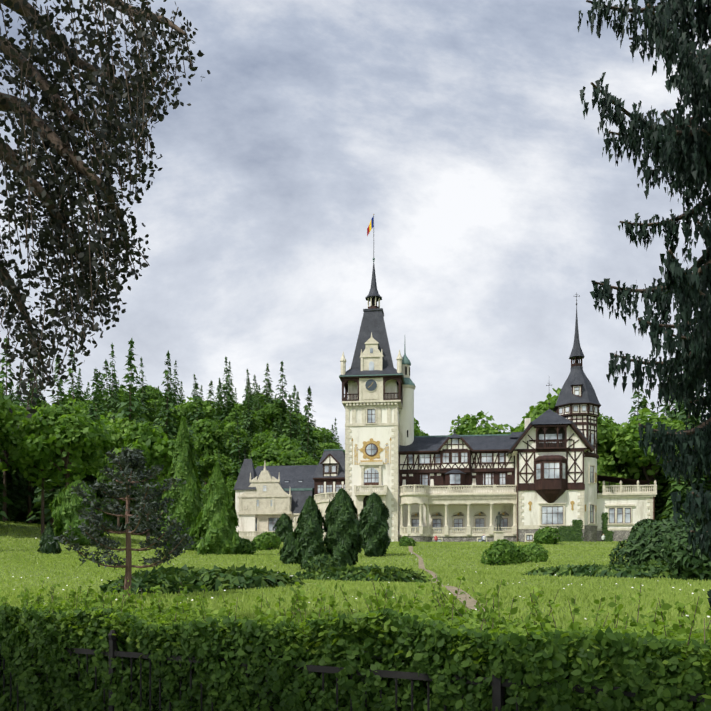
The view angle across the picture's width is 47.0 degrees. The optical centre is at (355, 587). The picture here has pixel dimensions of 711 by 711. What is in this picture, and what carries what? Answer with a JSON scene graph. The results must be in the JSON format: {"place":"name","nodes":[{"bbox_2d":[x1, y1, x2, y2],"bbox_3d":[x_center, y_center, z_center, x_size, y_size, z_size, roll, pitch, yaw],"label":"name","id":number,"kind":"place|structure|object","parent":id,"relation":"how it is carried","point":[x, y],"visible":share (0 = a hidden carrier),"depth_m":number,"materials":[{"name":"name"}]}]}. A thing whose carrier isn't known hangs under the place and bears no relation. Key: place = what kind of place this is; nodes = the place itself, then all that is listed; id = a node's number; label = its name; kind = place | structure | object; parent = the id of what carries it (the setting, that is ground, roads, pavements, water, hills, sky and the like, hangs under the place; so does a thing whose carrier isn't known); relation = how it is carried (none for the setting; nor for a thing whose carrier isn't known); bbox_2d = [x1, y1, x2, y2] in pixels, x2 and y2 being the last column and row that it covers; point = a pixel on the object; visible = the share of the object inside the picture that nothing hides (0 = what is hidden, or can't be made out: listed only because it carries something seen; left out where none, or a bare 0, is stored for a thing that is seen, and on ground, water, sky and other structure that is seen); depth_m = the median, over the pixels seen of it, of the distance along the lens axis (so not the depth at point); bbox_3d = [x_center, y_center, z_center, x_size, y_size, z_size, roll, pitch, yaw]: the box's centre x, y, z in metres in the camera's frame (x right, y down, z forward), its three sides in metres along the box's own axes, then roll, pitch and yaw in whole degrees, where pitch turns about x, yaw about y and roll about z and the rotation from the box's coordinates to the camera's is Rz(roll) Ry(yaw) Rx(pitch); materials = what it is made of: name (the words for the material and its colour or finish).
{"place":"outdoors","nodes":[
{"label":"outdoors","id":0,"kind":"place"},
{"bbox_2d":[0,426,710,650],"bbox_3d":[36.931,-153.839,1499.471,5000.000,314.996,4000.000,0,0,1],"label":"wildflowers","id":1,"kind":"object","parent":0,"point":[20,526],"depth_m":73.16,"materials":[{"name":"green plant"}]},
{"bbox_2d":[0,446,14,523],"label":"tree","id":2,"kind":"object","parent":1,"relation":"on","point":[6,500],"visible":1,"depth_m":100.27,"materials":[{"name":"green plant"}]},
{"bbox_2d":[0,383,16,423],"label":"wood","id":3,"kind":"object","parent":1,"relation":"on","point":[5,414],"visible":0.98,"depth_m":99.28,"materials":[{"name":"green plant"}]},
{"bbox_2d":[0,399,34,520],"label":"tree","id":4,"kind":"object","parent":1,"relation":"on","point":[6,428],"visible":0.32,"depth_m":129.09,"materials":[{"name":"green plant"}]},
{"bbox_2d":[0,337,36,520],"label":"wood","id":5,"kind":"object","parent":1,"relation":"on","point":[15,492],"visible":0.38,"depth_m":135.83,"materials":[{"name":"green plant"}]},
{"bbox_2d":[2,386,38,521],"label":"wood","id":6,"kind":"object","parent":1,"relation":"on","point":[19,480],"visible":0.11,"depth_m":147.64,"materials":[{"name":"green plant"}]},
{"bbox_2d":[5,405,40,522],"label":"tree","id":7,"kind":"object","parent":1,"relation":"on","point":[29,496],"visible":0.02,"depth_m":135.20,"materials":[{"name":"green plant"}]},
{"bbox_2d":[10,476,37,522],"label":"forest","id":8,"kind":"object","parent":1,"relation":"on","point":[22,517],"visible":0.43,"depth_m":146.66,"materials":[{"name":"green plant"}]},
{"bbox_2d":[29,350,46,405],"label":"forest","id":9,"kind":"object","parent":1,"relation":"on","point":[38,402],"visible":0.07,"depth_m":251.05,"materials":[{"name":"green plant"}]},
{"bbox_2d":[3,417,77,534],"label":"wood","id":10,"kind":"object","parent":1,"relation":"on","point":[17,435],"visible":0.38,"depth_m":103.19,"materials":[{"name":"green plant"}]},
{"bbox_2d":[37,521,61,553],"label":"thuja","id":11,"kind":"object","parent":1,"relation":"on","point":[46,547],"visible":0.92,"depth_m":80.24,"materials":[{"name":"green plant"}]},
{"bbox_2d":[26,357,77,521],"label":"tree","id":12,"kind":"object","parent":1,"relation":"on","point":[50,496],"visible":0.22,"depth_m":119.02,"materials":[{"name":"green plant"}]},
{"bbox_2d":[21,404,111,487],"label":"tree","id":13,"kind":"object","parent":1,"relation":"on","point":[69,429],"visible":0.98,"depth_m":100.72,"materials":[{"name":"green plant"}]},
{"bbox_2d":[61,350,85,407],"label":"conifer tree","id":14,"kind":"object","parent":1,"relation":"on","point":[73,390],"visible":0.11,"depth_m":213.52,"materials":[{"name":"green plant"}]},
{"bbox_2d":[65,398,90,415],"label":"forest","id":15,"kind":"object","parent":1,"relation":"on","point":[83,408],"visible":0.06,"depth_m":192.87,"materials":[{"name":"green plant"}]},
{"bbox_2d":[49,479,111,544],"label":"round thuja","id":16,"kind":"object","parent":1,"relation":"on","point":[66,506],"visible":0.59,"depth_m":96.88,"materials":[{"name":"green plant"}]},
{"bbox_2d":[88,369,105,417],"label":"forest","id":17,"kind":"object","parent":1,"relation":"on","point":[95,376],"visible":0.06,"depth_m":202.56,"materials":[{"name":"green plant"}]},
{"bbox_2d":[88,396,108,508],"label":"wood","id":18,"kind":"object","parent":1,"relation":"on","point":[94,405],"visible":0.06,"depth_m":139.62,"materials":[{"name":"green plant"}]},
{"bbox_2d":[73,403,135,532],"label":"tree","id":19,"kind":"object","parent":1,"relation":"on","point":[88,480],"visible":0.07,"depth_m":134.22,"materials":[{"name":"green plant"}]},
{"bbox_2d":[0,0,209,426],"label":"copper beech","id":20,"kind":"object","parent":1,"relation":"on","point":[108,133],"visible":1,"depth_m":10.50,"materials":[{"name":"black plant"}]},
{"bbox_2d":[93,359,117,414],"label":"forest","id":21,"kind":"object","parent":1,"relation":"on","point":[104,375],"visible":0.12,"depth_m":255.09,"materials":[{"name":"green plant"}]},
{"bbox_2d":[102,343,120,417],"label":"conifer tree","id":22,"kind":"object","parent":1,"relation":"on","point":[112,393],"visible":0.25,"depth_m":217.16,"materials":[{"name":"green plant"}]},
{"bbox_2d":[92,455,144,531],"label":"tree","id":23,"kind":"object","parent":1,"relation":"on","point":[98,475],"visible":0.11,"depth_m":119.58,"materials":[{"name":"green plant"}]},
{"bbox_2d":[91,417,154,531],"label":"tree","id":24,"kind":"object","parent":1,"relation":"on","point":[117,434],"visible":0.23,"depth_m":125.69,"materials":[{"name":"green plant"}]},
{"bbox_2d":[48,447,202,596],"bbox_3d":[-8.079,-1.975,29.439,4.952,6.105,4.303,0,0,5],"label":"scots pine","id":25,"kind":"object","parent":1,"relation":"on","point":[127,461],"visible":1,"depth_m":28.87,"materials":[{"name":"green plant"}]},
{"bbox_2d":[100,356,159,530],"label":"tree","id":26,"kind":"object","parent":1,"relation":"on","point":[129,414],"visible":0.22,"depth_m":129.13,"materials":[{"name":"green plant"}]},
{"bbox_2d":[112,338,160,529],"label":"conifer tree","id":27,"kind":"object","parent":1,"relation":"on","point":[132,354],"visible":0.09,"depth_m":147.57,"materials":[{"name":"green plant"}]},
{"bbox_2d":[108,421,175,541],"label":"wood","id":28,"kind":"object","parent":1,"relation":"on","point":[156,449],"visible":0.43,"depth_m":109.89,"materials":[{"name":"green plant"}]},
{"bbox_2d":[136,357,156,425],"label":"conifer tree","id":29,"kind":"object","parent":1,"relation":"on","point":[142,395],"visible":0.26,"depth_m":275.37,"materials":[{"name":"green plant"}]},
{"bbox_2d":[135,385,163,400],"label":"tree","id":30,"kind":"object","parent":1,"relation":"on","point":[154,393],"visible":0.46,"depth_m":325.33,"materials":[{"name":"green plant"}]},
{"bbox_2d":[140,399,162,423],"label":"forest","id":31,"kind":"object","parent":1,"relation":"on","point":[152,402],"visible":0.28,"depth_m":288.02,"materials":[{"name":"green plant"}]},
{"bbox_2d":[99,572,216,594],"bbox_3d":[-8.061,-0.020,33.833,6.156,1.412,4.125,0,0,1],"label":"juniper patch","id":32,"kind":"object","parent":1,"relation":"on","point":[172,583],"visible":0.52,"depth_m":32.83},
{"bbox_2d":[153,351,180,439],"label":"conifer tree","id":33,"kind":"object","parent":1,"relation":"on","point":[166,404],"visible":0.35,"depth_m":212.96,"materials":[{"name":"green plant"}]},
{"bbox_2d":[171,360,182,405],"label":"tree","id":34,"kind":"object","parent":1,"relation":"on","point":[175,387],"visible":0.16,"depth_m":312.48,"materials":[{"name":"green plant"}]},
{"bbox_2d":[155,416,202,550],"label":"tall thuja","id":35,"kind":"object","parent":1,"relation":"on","point":[186,506],"visible":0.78,"depth_m":98.92,"materials":[{"name":"green plant"}]},
{"bbox_2d":[161,414,204,535],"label":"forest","id":36,"kind":"object","parent":1,"relation":"on","point":[188,422],"visible":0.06,"depth_m":156.59,"materials":[{"name":"green plant"}]},
{"bbox_2d":[160,397,224,432],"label":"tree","id":37,"kind":"object","parent":1,"relation":"on","point":[184,409],"visible":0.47,"depth_m":222.17,"materials":[{"name":"green plant"}]},
{"bbox_2d":[195,454,202,495],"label":"tree","id":38,"kind":"object","parent":1,"relation":"on","point":[199,468],"visible":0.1,"depth_m":185.02,"materials":[{"name":"green plant"}]},
{"bbox_2d":[188,383,210,486],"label":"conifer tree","id":39,"kind":"object","parent":1,"relation":"on","point":[192,417],"visible":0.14,"depth_m":215.04,"materials":[{"name":"green plant"}]},
{"bbox_2d":[187,417,226,484],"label":"tree","id":40,"kind":"object","parent":1,"relation":"on","point":[207,433],"visible":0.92,"depth_m":200.15,"materials":[{"name":"green plant"}]},
{"bbox_2d":[207,381,218,418],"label":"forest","id":41,"kind":"object","parent":1,"relation":"on","point":[210,393],"visible":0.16,"depth_m":260.81,"materials":[{"name":"green plant"}]},
{"bbox_2d":[188,462,239,554],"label":"thuja cone","id":42,"kind":"object","parent":1,"relation":"on","point":[217,524],"visible":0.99,"depth_m":84.07,"materials":[{"name":"green plant"}]},
{"bbox_2d":[196,448,231,482],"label":"tree","id":43,"kind":"object","parent":1,"relation":"on","point":[208,462],"visible":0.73,"depth_m":196.39,"materials":[{"name":"green plant"}]},
{"bbox_2d":[132,564,304,590],"bbox_3d":[-6.044,-0.301,36.409,7.689,1.528,7.001,0,0,35],"label":"juniper patch","id":44,"kind":"object","parent":1,"relation":"on","point":[234,578],"visible":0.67,"depth_m":34.53,"materials":[{"name":"plant"}]},
{"bbox_2d":[213,382,225,422],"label":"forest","id":45,"kind":"object","parent":1,"relation":"on","point":[220,399],"visible":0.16,"depth_m":301.96,"materials":[{"name":"green plant"}]},
{"bbox_2d":[217,356,235,423],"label":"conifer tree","id":46,"kind":"object","parent":1,"relation":"on","point":[227,403],"visible":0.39,"depth_m":281.34,"materials":[{"name":"green plant"}]},
{"bbox_2d":[224,432,236,480],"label":"tree","id":47,"kind":"object","parent":1,"relation":"on","point":[231,454],"visible":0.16,"depth_m":214.98,"materials":[{"name":"green plant"}]},
{"bbox_2d":[226,480,236,506],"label":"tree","id":48,"kind":"object","parent":1,"relation":"on","point":[231,487],"visible":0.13,"depth_m":172.18,"materials":[{"name":"green plant"}]},
{"bbox_2d":[215,422,250,458],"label":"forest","id":49,"kind":"object","parent":1,"relation":"on","point":[226,438],"visible":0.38,"depth_m":223.94,"materials":[{"name":"green plant"}]},
{"bbox_2d":[222,412,250,430],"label":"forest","id":50,"kind":"object","parent":1,"relation":"on","point":[230,418],"visible":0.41,"depth_m":277.06,"materials":[{"name":"green plant"}]},
{"bbox_2d":[230,403,246,416],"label":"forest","id":51,"kind":"object","parent":1,"relation":"on","point":[238,407],"visible":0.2,"depth_m":310.08,"materials":[{"name":"green plant"}]},
{"bbox_2d":[229,412,248,505],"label":"tree","id":52,"kind":"object","parent":1,"relation":"on","point":[239,457],"visible":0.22,"depth_m":182.45,"materials":[{"name":"green plant"}]},
{"bbox_2d":[236,537,256,554],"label":"terrace bush","id":53,"kind":"object","parent":1,"relation":"on","point":[246,546],"visible":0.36,"depth_m":87.39,"materials":[{"name":"green plant"}]},
{"bbox_2d":[240,400,252,459],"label":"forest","id":54,"kind":"object","parent":1,"relation":"on","point":[244,421],"visible":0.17,"depth_m":229.33,"materials":[{"name":"green plant"}]},
{"bbox_2d":[242,377,256,438],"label":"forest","id":55,"kind":"object","parent":1,"relation":"on","point":[249,417],"visible":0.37,"depth_m":277.99,"materials":[{"name":"green plant"}]},
{"bbox_2d":[243,415,264,434],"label":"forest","id":56,"kind":"object","parent":1,"relation":"on","point":[258,422],"visible":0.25,"depth_m":282.76,"materials":[{"name":"green plant"}]},
{"bbox_2d":[248,430,276,452],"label":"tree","id":57,"kind":"object","parent":1,"relation":"on","point":[259,439],"visible":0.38,"depth_m":235.89,"materials":[{"name":"green plant"}]},
{"bbox_2d":[251,531,280,550],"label":"terrace bush","id":58,"kind":"object","parent":1,"relation":"on","point":[266,540],"visible":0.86,"depth_m":99.33,"materials":[{"name":"green plant"}]},
{"bbox_2d":[257,363,274,431],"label":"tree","id":59,"kind":"object","parent":1,"relation":"on","point":[267,394],"visible":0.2,"depth_m":321.01,"materials":[{"name":"green plant"}]},
{"bbox_2d":[254,460,277,468],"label":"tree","id":60,"kind":"object","parent":1,"relation":"on","point":[271,463],"visible":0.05,"depth_m":172.80,"materials":[{"name":"green plant"}]},
{"bbox_2d":[248,437,300,466],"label":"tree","id":61,"kind":"object","parent":1,"relation":"on","point":[268,453],"visible":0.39,"depth_m":190.40,"materials":[{"name":"green plant"}]},
{"bbox_2d":[254,404,297,432],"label":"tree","id":62,"kind":"object","parent":1,"relation":"on","point":[266,413],"visible":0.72,"depth_m":298.37,"materials":[{"name":"green plant"}]},
{"bbox_2d":[268,361,292,435],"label":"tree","id":63,"kind":"object","parent":1,"relation":"on","point":[282,396],"visible":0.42,"depth_m":298.70,"materials":[{"name":"green plant"}]},
{"bbox_2d":[272,513,293,542],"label":"thuja","id":64,"kind":"object","parent":1,"relation":"on","point":[283,526],"visible":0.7,"depth_m":127.24,"materials":[{"name":"green plant"}]},
{"bbox_2d":[278,531,299,563],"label":"conical shrub","id":65,"kind":"object","parent":1,"relation":"on","point":[288,552],"visible":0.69,"depth_m":69.45,"materials":[{"name":"green plant"}]},
{"bbox_2d":[282,393,300,439],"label":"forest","id":66,"kind":"object","parent":1,"relation":"on","point":[289,427],"visible":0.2,"depth_m":260.31,"materials":[{"name":"green plant"}]},
{"bbox_2d":[287,385,301,436],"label":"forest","id":67,"kind":"object","parent":1,"relation":"on","point":[293,395],"visible":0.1,"depth_m":363.76,"materials":[{"name":"green plant"}]},
{"bbox_2d":[290,392,303,443],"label":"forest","id":68,"kind":"object","parent":1,"relation":"on","point":[297,411],"visible":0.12,"depth_m":261.27,"materials":[{"name":"green plant"}]},
{"bbox_2d":[276,449,319,465],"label":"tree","id":69,"kind":"object","parent":1,"relation":"on","point":[291,457],"visible":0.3,"depth_m":170.36,"materials":[{"name":"green plant"}]},
{"bbox_2d":[292,495,326,569],"bbox_3d":[-3.441,-3.833,62.090,2.689,6.397,2.542,0,0,1],"label":"cypress","id":70,"kind":"object","parent":1,"relation":"on","point":[308,532],"visible":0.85,"depth_m":61.32,"materials":[{"name":"green plant"}]},
{"bbox_2d":[298,387,323,459],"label":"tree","id":71,"kind":"object","parent":1,"relation":"on","point":[305,437],"visible":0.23,"depth_m":204.12,"materials":[{"name":"green plant"}]},
{"bbox_2d":[303,427,336,446],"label":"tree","id":72,"kind":"object","parent":1,"relation":"on","point":[319,434],"visible":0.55,"depth_m":349.79,"materials":[{"name":"green plant"}]},
{"bbox_2d":[304,552,341,571],"bbox_3d":[-1.797,-1.024,46.145,1.982,1.965,2.343,0,0,42],"label":"bush","id":73,"kind":"object","parent":1,"relation":"on","point":[322,561],"visible":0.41,"depth_m":45.50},
{"bbox_2d":[312,442,339,460],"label":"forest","id":74,"kind":"object","parent":1,"relation":"on","point":[319,453],"visible":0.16,"depth_m":273.05,"materials":[{"name":"green plant"}]},
{"bbox_2d":[321,488,363,566],"bbox_3d":[-1.029,-4.247,62.960,3.417,7.012,3.417,0,0,1],"label":"cypress","id":75,"kind":"object","parent":1,"relation":"on","point":[342,526],"visible":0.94,"depth_m":62.07,"materials":[{"name":"green plant"}]},
{"bbox_2d":[0,628,707,710],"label":"iron fence","id":76,"kind":"object","parent":1,"relation":"on","point":[498,692],"visible":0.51,"depth_m":5.98,"materials":[{"name":"metal"}]},
{"bbox_2d":[0,573,710,710],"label":"hedge","id":77,"kind":"object","parent":1,"relation":"on","point":[667,665],"visible":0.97,"depth_m":5.86,"materials":[{"name":"green plant"}]},
{"bbox_2d":[0,520,710,646],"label":"meadow grass","id":78,"kind":"structure","parent":1,"relation":"on","point":[567,592],"depth_m":39.18,"materials":[{"name":"plant"}]},
{"bbox_2d":[289,563,429,582],"bbox_3d":[-0.052,-0.573,43.596,7.767,1.494,5.536,0,0,23],"label":"juniper patch","id":79,"kind":"object","parent":1,"relation":"on","point":[393,573],"visible":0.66,"depth_m":41.86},
{"bbox_2d":[359,492,390,556],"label":"cypress","id":80,"kind":"object","parent":1,"relation":"on","point":[374,515],"visible":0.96,"depth_m":82.92,"materials":[{"name":"green plant"}]},
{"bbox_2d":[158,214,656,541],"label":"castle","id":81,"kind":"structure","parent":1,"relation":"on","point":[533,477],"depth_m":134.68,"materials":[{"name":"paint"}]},
{"bbox_2d":[399,536,415,546],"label":"path bush","id":82,"kind":"object","parent":1,"relation":"on","point":[406,541],"visible":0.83,"depth_m":104.16,"materials":[{"name":"green plant"}]},
{"bbox_2d":[449,410,514,434],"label":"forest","id":83,"kind":"object","parent":1,"relation":"on","point":[469,425],"visible":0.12,"depth_m":160.61,"materials":[{"name":"green plant"}]},
{"bbox_2d":[493,512,504,540],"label":"statue carol","id":84,"kind":"object","parent":1,"relation":"on","point":[498,533],"visible":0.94,"depth_m":124.82,"materials":[{"name":"stone"}]},
{"bbox_2d":[480,539,523,565],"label":"path bush","id":85,"kind":"object","parent":1,"relation":"on","point":[500,552],"visible":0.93,"depth_m":68.79,"materials":[{"name":"green plant"}]},
{"bbox_2d":[517,542,548,562],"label":"path bush","id":86,"kind":"object","parent":1,"relation":"on","point":[534,552],"visible":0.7,"depth_m":70.55,"materials":[{"name":"green plant"}]},
{"bbox_2d":[533,527,559,544],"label":"bush","id":87,"kind":"object","parent":1,"relation":"on","point":[547,535],"visible":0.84,"depth_m":116.03,"materials":[{"name":"green plant"}]},
{"bbox_2d":[511,388,614,456],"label":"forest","id":88,"kind":"object","parent":1,"relation":"on","point":[539,409],"visible":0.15,"depth_m":147.45,"materials":[{"name":"green plant"}]},
{"bbox_2d":[557,512,613,541],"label":"ivy on wall","id":89,"kind":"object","parent":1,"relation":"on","point":[570,533],"visible":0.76,"depth_m":130.24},
{"bbox_2d":[523,559,679,578],"bbox_3d":[15.635,-0.918,48.627,12.013,1.543,10.313,0,0,1],"label":"juniper patch","id":90,"kind":"object","parent":1,"relation":"on","point":[652,568],"visible":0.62,"depth_m":45.29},
{"bbox_2d":[597,412,620,472],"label":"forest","id":91,"kind":"object","parent":1,"relation":"on","point":[610,422],"visible":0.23,"depth_m":149.49,"materials":[{"name":"green plant"}]},
{"bbox_2d":[597,451,625,492],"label":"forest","id":92,"kind":"object","parent":1,"relation":"on","point":[604,466],"visible":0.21,"depth_m":146.81,"materials":[{"name":"green plant"}]},
{"bbox_2d":[607,457,661,490],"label":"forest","id":93,"kind":"object","parent":1,"relation":"on","point":[619,469],"visible":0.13,"depth_m":150.72,"materials":[{"name":"green plant"}]},
{"bbox_2d":[628,360,647,422],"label":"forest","id":94,"kind":"object","parent":1,"relation":"on","point":[636,401],"visible":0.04,"depth_m":168.25,"materials":[{"name":"green plant"}]},
{"bbox_2d":[628,518,657,537],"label":"clipped bush","id":95,"kind":"object","parent":1,"relation":"on","point":[640,523],"visible":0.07,"depth_m":110.25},
{"bbox_2d":[577,0,710,609],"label":"old spruce","id":96,"kind":"object","parent":1,"relation":"on","point":[682,150],"visible":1,"depth_m":8.60,"materials":[{"name":"green plant"}]},
{"bbox_2d":[605,408,693,490],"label":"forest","id":97,"kind":"object","parent":1,"relation":"on","point":[628,439],"visible":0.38,"depth_m":144.95,"materials":[{"name":"green plant"}]},
{"bbox_2d":[608,518,690,566],"bbox_3d":[20.353,-2.396,51.533,8.795,4.103,7.370,0,0,1],"label":"yew","id":98,"kind":"object","parent":1,"relation":"on","point":[647,542],"visible":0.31,"depth_m":50.08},
{"bbox_2d":[637,402,670,518],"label":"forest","id":99,"kind":"object","parent":1,"relation":"on","point":[658,496],"visible":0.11,"depth_m":151.16,"materials":[{"name":"green plant"}]},
{"bbox_2d":[654,470,670,519],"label":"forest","id":100,"kind":"object","parent":1,"relation":"on","point":[661,505],"visible":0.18,"depth_m":150.63,"materials":[{"name":"green plant"}]},
{"bbox_2d":[654,445,693,520],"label":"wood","id":101,"kind":"object","parent":1,"relation":"on","point":[678,487],"visible":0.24,"depth_m":135.99,"materials":[{"name":"green plant"}]},
{"bbox_2d":[654,389,710,518],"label":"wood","id":102,"kind":"object","parent":1,"relation":"on","point":[692,420],"visible":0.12,"depth_m":144.91,"materials":[{"name":"green plant"}]},
{"bbox_2d":[663,515,710,580],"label":"yew","id":103,"kind":"object","parent":1,"relation":"on","point":[682,559],"visible":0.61,"depth_m":42.61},
{"bbox_2d":[665,352,709,477],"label":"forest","id":104,"kind":"object","parent":1,"relation":"on","point":[673,413],"depth_m":161.51,"materials":[{"name":"green plant"}]},
{"bbox_2d":[0,0,710,449],"label":"sky","id":105,"kind":"structure","parent":0,"point":[490,193],"materials":[{"name":"grey"}]},
{"bbox_2d":[408,546,484,610],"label":"foot path","id":106,"kind":"structure","parent":0,"point":[470,603],"depth_m":29.61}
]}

